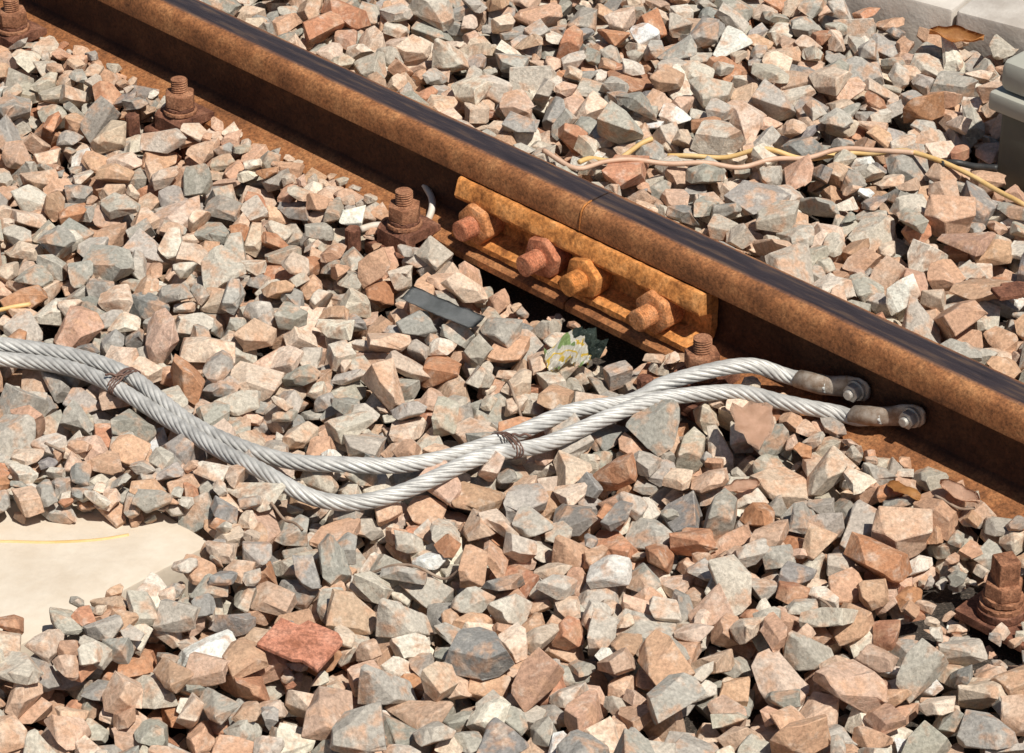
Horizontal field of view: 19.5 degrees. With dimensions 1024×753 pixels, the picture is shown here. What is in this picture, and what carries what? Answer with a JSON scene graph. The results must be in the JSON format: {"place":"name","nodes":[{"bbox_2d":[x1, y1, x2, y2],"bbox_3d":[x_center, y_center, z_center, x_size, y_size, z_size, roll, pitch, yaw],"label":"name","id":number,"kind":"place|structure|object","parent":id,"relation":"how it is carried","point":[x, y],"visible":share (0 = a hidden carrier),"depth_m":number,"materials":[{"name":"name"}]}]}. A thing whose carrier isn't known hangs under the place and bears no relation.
{"place":"outdoors","nodes":[
{"label":"outdoors","id":0,"kind":"place"},
{"bbox_2d":[345,187,476,285],"bbox_3d":[-0.090,-0.203,3.810,0.101,0.135,0.251,28,41,37],"label":"rail fastening","id":1,"kind":"object","parent":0,"point":[406,222],"visible":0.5,"depth_m":3.74,"materials":[{"name":"brown metal"}]},
{"bbox_2d":[359,184,435,232],"bbox_3d":[-0.131,-0.214,3.797,0.070,0.030,0.130,18,36,27],"label":"pale tape","id":2,"kind":"object","parent":1,"relation":"on","point":[431,207],"visible":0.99,"depth_m":3.79,"materials":[{"name":"white plastic"}]},
{"bbox_2d":[0,0,1023,752],"bbox_3d":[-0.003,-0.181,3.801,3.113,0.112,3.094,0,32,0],"label":"ballast gravel","id":3,"kind":"structure","parent":0,"point":[816,514],"depth_m":3.40,"materials":[{"name":"grey gravel"}]},
{"bbox_2d":[0,302,30,311],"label":"yellow wire","id":4,"kind":"object","parent":3,"relation":"on","point":[15,306],"visible":1,"depth_m":3.62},
{"bbox_2d":[44,442,64,452],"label":"twig","id":5,"kind":"object","parent":3,"relation":"on","point":[54,447],"visible":1,"depth_m":3.29,"materials":[{"name":"beige wood"}]},
{"bbox_2d":[64,166,70,174],"bbox_3d":[0.017,-0.477,4.492,0.220,0.138,2.050,28,41,37],"label":"railway sleeper","id":6,"kind":"object","parent":3,"relation":"on","point":[66,169],"depth_m":4.04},
{"bbox_2d":[124,76,214,161],"bbox_3d":[-0.402,-0.368,4.075,0.250,0.135,0.101,-28,41,-37],"label":"rail fastening","id":7,"kind":"object","parent":6,"relation":"on","point":[179,109],"visible":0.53,"depth_m":4.01,"materials":[{"name":"brown metal"}]},
{"bbox_2d":[0,0,612,309],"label":"railway rail","id":8,"kind":"object","parent":7,"relation":"on","point":[324,116],"visible":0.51,"depth_m":3.91,"materials":[{"name":"metal"}]},
{"bbox_2d":[451,176,718,351],"bbox_3d":[0.094,-0.162,3.615,0.408,0.117,0.134,28,41,37],"label":"rail joint bar","id":9,"kind":"object","parent":8,"relation":"attached to","point":[633,292],"visible":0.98,"depth_m":3.59,"materials":[{"name":"orange metal"}]},
{"bbox_2d":[0,461,205,687],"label":"concrete slab","id":10,"kind":"structure","parent":3,"relation":"on","point":[37,581],"depth_m":3.19,"materials":[{"name":"beige concrete"}]},
{"bbox_2d":[0,533,128,543],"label":"wire","id":11,"kind":"object","parent":10,"relation":"on","point":[63,541],"visible":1,"depth_m":3.21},
{"bbox_2d":[270,502,303,530],"bbox_3d":[-0.240,0.152,3.212,0.008,0.020,0.052,-28,41,-37],"label":"twig","id":12,"kind":"object","parent":3,"relation":"on","point":[284,519],"visible":1,"depth_m":3.22,"materials":[{"name":"beige wood"}]},
{"bbox_2d":[257,618,342,671],"bbox_3d":[-0.212,0.268,3.014,0.072,0.006,0.058,21,40,20],"label":"stone","id":13,"kind":"object","parent":3,"relation":"on","point":[315,647],"visible":1,"depth_m":3.01,"materials":[{"name":"stone"}]},
{"bbox_2d":[371,563,457,579],"bbox_3d":[-0.101,0.205,3.148,0.100,0.022,0.008,5,32,9],"label":"twig","id":14,"kind":"object","parent":3,"relation":"on","point":[424,570],"visible":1,"depth_m":3.15,"materials":[{"name":"beige plant"}]},
{"bbox_2d":[0,337,870,473],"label":"bond cable","id":15,"kind":"object","parent":3,"relation":"on","point":[851,388],"visible":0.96,"depth_m":3.38,"materials":[{"name":"metal"}]},
{"bbox_2d":[491,431,531,459],"bbox_3d":[-0.005,0.076,3.323,0.050,0.027,0.034,14,35,22],"label":"wire tie","id":16,"kind":"object","parent":15,"relation":"attached to","point":[509,435],"visible":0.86,"depth_m":3.31,"materials":[{"name":"metal"}]},
{"bbox_2d":[400,285,484,327],"bbox_3d":[-0.084,-0.082,3.575,0.113,0.007,0.027,23,53,31],"label":"plastic strip","id":17,"kind":"object","parent":3,"relation":"on","point":[438,306],"visible":1,"depth_m":3.58,"materials":[{"name":"grey plastic"}]},
{"bbox_2d":[0,351,926,510],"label":"bond cable","id":18,"kind":"object","parent":3,"relation":"on","point":[908,416],"visible":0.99,"depth_m":3.35,"materials":[{"name":"metal"}]},
{"bbox_2d":[105,367,140,396],"bbox_3d":[-0.447,0.005,3.436,0.045,0.029,0.020,-23,39,-32],"label":"wire tie","id":19,"kind":"object","parent":18,"relation":"attached to","point":[119,375],"visible":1,"depth_m":3.42,"materials":[{"name":"metal"}]},
{"bbox_2d":[503,380,522,416],"bbox_3d":[0.003,0.026,3.455,0.005,0.024,0.089,-9,33,-14],"label":"twig","id":20,"kind":"object","parent":3,"relation":"on","point":[513,394],"visible":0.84,"depth_m":3.45,"materials":[{"name":"beige wood"}]},
{"bbox_2d":[544,329,592,371],"bbox_3d":[0.066,-0.028,3.499,0.054,0.035,0.040,-10,59,-24],"label":"candy wrapper","id":21,"kind":"object","parent":3,"relation":"on","point":[563,351],"visible":1,"depth_m":3.50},
{"bbox_2d":[572,326,607,358],"bbox_3d":[0.089,-0.040,3.557,0.049,0.026,0.034,13,46,10],"label":"shard","id":22,"kind":"object","parent":3,"relation":"on","point":[596,347],"visible":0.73,"depth_m":3.56,"materials":[{"name":"green glass"}]},
{"bbox_2d":[577,136,652,164],"bbox_3d":[0.135,-0.294,3.953,0.116,0.028,0.017,-17,36,-25],"label":"yellow wire","id":23,"kind":"object","parent":3,"relation":"on","point":[634,148],"visible":0.74,"depth_m":3.96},
{"bbox_2d":[542,146,913,170],"bbox_3d":[0.285,-0.286,3.920,0.490,0.026,0.056,-2,32,-4],"label":"pink wire","id":24,"kind":"object","parent":3,"relation":"on","point":[714,163],"visible":1,"depth_m":3.91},
{"bbox_2d":[722,479,759,492],"bbox_3d":[0.250,0.121,3.271,0.050,0.009,0.022,-12,39,-28],"label":"stone","id":25,"kind":"object","parent":3,"relation":"on","point":[739,485],"visible":1,"depth_m":3.28,"materials":[{"name":"beige stone"}]},
{"bbox_2d":[730,401,774,449],"bbox_3d":[0.270,0.054,3.320,0.050,0.008,0.065,-5,56,-7],"label":"dry leaf","id":26,"kind":"object","parent":3,"relation":"on","point":[754,423],"visible":1,"depth_m":3.32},
{"bbox_2d":[565,193,1023,529],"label":"railway rail","id":27,"kind":"object","parent":3,"relation":"on","point":[969,432],"visible":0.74,"depth_m":3.37,"materials":[{"name":"metal"}]},
{"bbox_2d":[818,597,831,606],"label":"twig","id":28,"kind":"object","parent":3,"relation":"on","point":[825,602],"visible":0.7,"depth_m":3.13,"materials":[{"name":"beige wood"}]},
{"bbox_2d":[667,146,1023,206],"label":"yellow wire","id":29,"kind":"object","parent":3,"relation":"on","point":[915,153],"visible":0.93,"depth_m":3.93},
{"bbox_2d":[763,0,970,53],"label":"concrete kerb","id":30,"kind":"structure","parent":3,"relation":"on","point":[917,14],"depth_m":4.31,"materials":[{"name":"grey concrete"}]},
{"bbox_2d":[887,480,920,500],"bbox_3d":[0.426,0.122,3.244,0.045,0.011,0.032,24,10,40],"label":"dry leaf","id":31,"kind":"object","parent":3,"relation":"on","point":[899,487],"visible":1,"depth_m":3.23,"materials":[{"name":"orange plant"}]},
{"bbox_2d":[934,494,974,510],"bbox_3d":[0.476,0.137,3.217,0.046,0.008,0.011,12,34,18],"label":"twig","id":32,"kind":"object","parent":3,"relation":"on","point":[953,505],"visible":1,"depth_m":3.21,"materials":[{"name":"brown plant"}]},
{"bbox_2d":[929,25,983,42],"bbox_3d":[0.625,-0.479,4.198,0.076,0.019,0.031,10,50,5],"label":"dry leaf","id":33,"kind":"object","parent":3,"relation":"on","point":[955,33],"visible":1,"depth_m":4.20,"materials":[{"name":"brown plant"}]},
{"bbox_2d":[940,479,979,503],"bbox_3d":[0.482,0.125,3.214,0.049,0.012,0.024,24,45,25],"label":"dry leaf","id":34,"kind":"object","parent":3,"relation":"on","point":[959,491],"visible":1,"depth_m":3.22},
{"bbox_2d":[940,159,997,170],"bbox_3d":[0.598,-0.278,3.910,0.077,0.016,0.023,2,32,3],"label":"black cable","id":35,"kind":"object","parent":3,"relation":"on","point":[974,166],"visible":1,"depth_m":3.91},
{"bbox_2d":[954,551,1023,652],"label":"rail fastening","id":36,"kind":"object","parent":3,"relation":"on","point":[993,604],"visible":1,"depth_m":3.10,"materials":[{"name":"brown metal"}]},
{"bbox_2d":[956,0,1023,61],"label":"concrete kerb","id":37,"kind":"structure","parent":3,"relation":"on","point":[1002,19],"depth_m":4.26,"materials":[{"name":"grey concrete"}]},
{"bbox_2d":[989,51,1023,191],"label":"utility box","id":38,"kind":"object","parent":3,"relation":"on","point":[1006,99],"visible":0.86,"depth_m":3.89,"materials":[{"name":"plastic"}]},
{"bbox_2d":[990,281,1023,300],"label":"rusty plate","id":39,"kind":"object","parent":3,"relation":"on","point":[1008,290],"visible":1,"depth_m":3.59,"materials":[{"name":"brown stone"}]},
{"bbox_3d":[-0.243,-0.615,4.713,0.220,0.138,2.050,28,41,37],"label":"railway sleeper","id":40,"kind":"object","parent":3,"relation":"on","visible":0},
{"bbox_2d":[0,0,46,75],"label":"rail fastening","id":41,"kind":"object","parent":40,"relation":"on","point":[16,24],"visible":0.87,"depth_m":4.22,"materials":[{"name":"brown metal"}]},
{"bbox_2d":[637,333,739,441],"bbox_3d":[0.264,-0.015,3.510,0.250,0.135,0.100,-28,41,-37],"label":"rail fastening","id":42,"kind":"object","parent":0,"point":[702,349],"visible":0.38,"depth_m":3.44,"materials":[{"name":"brown metal"}]}
]}

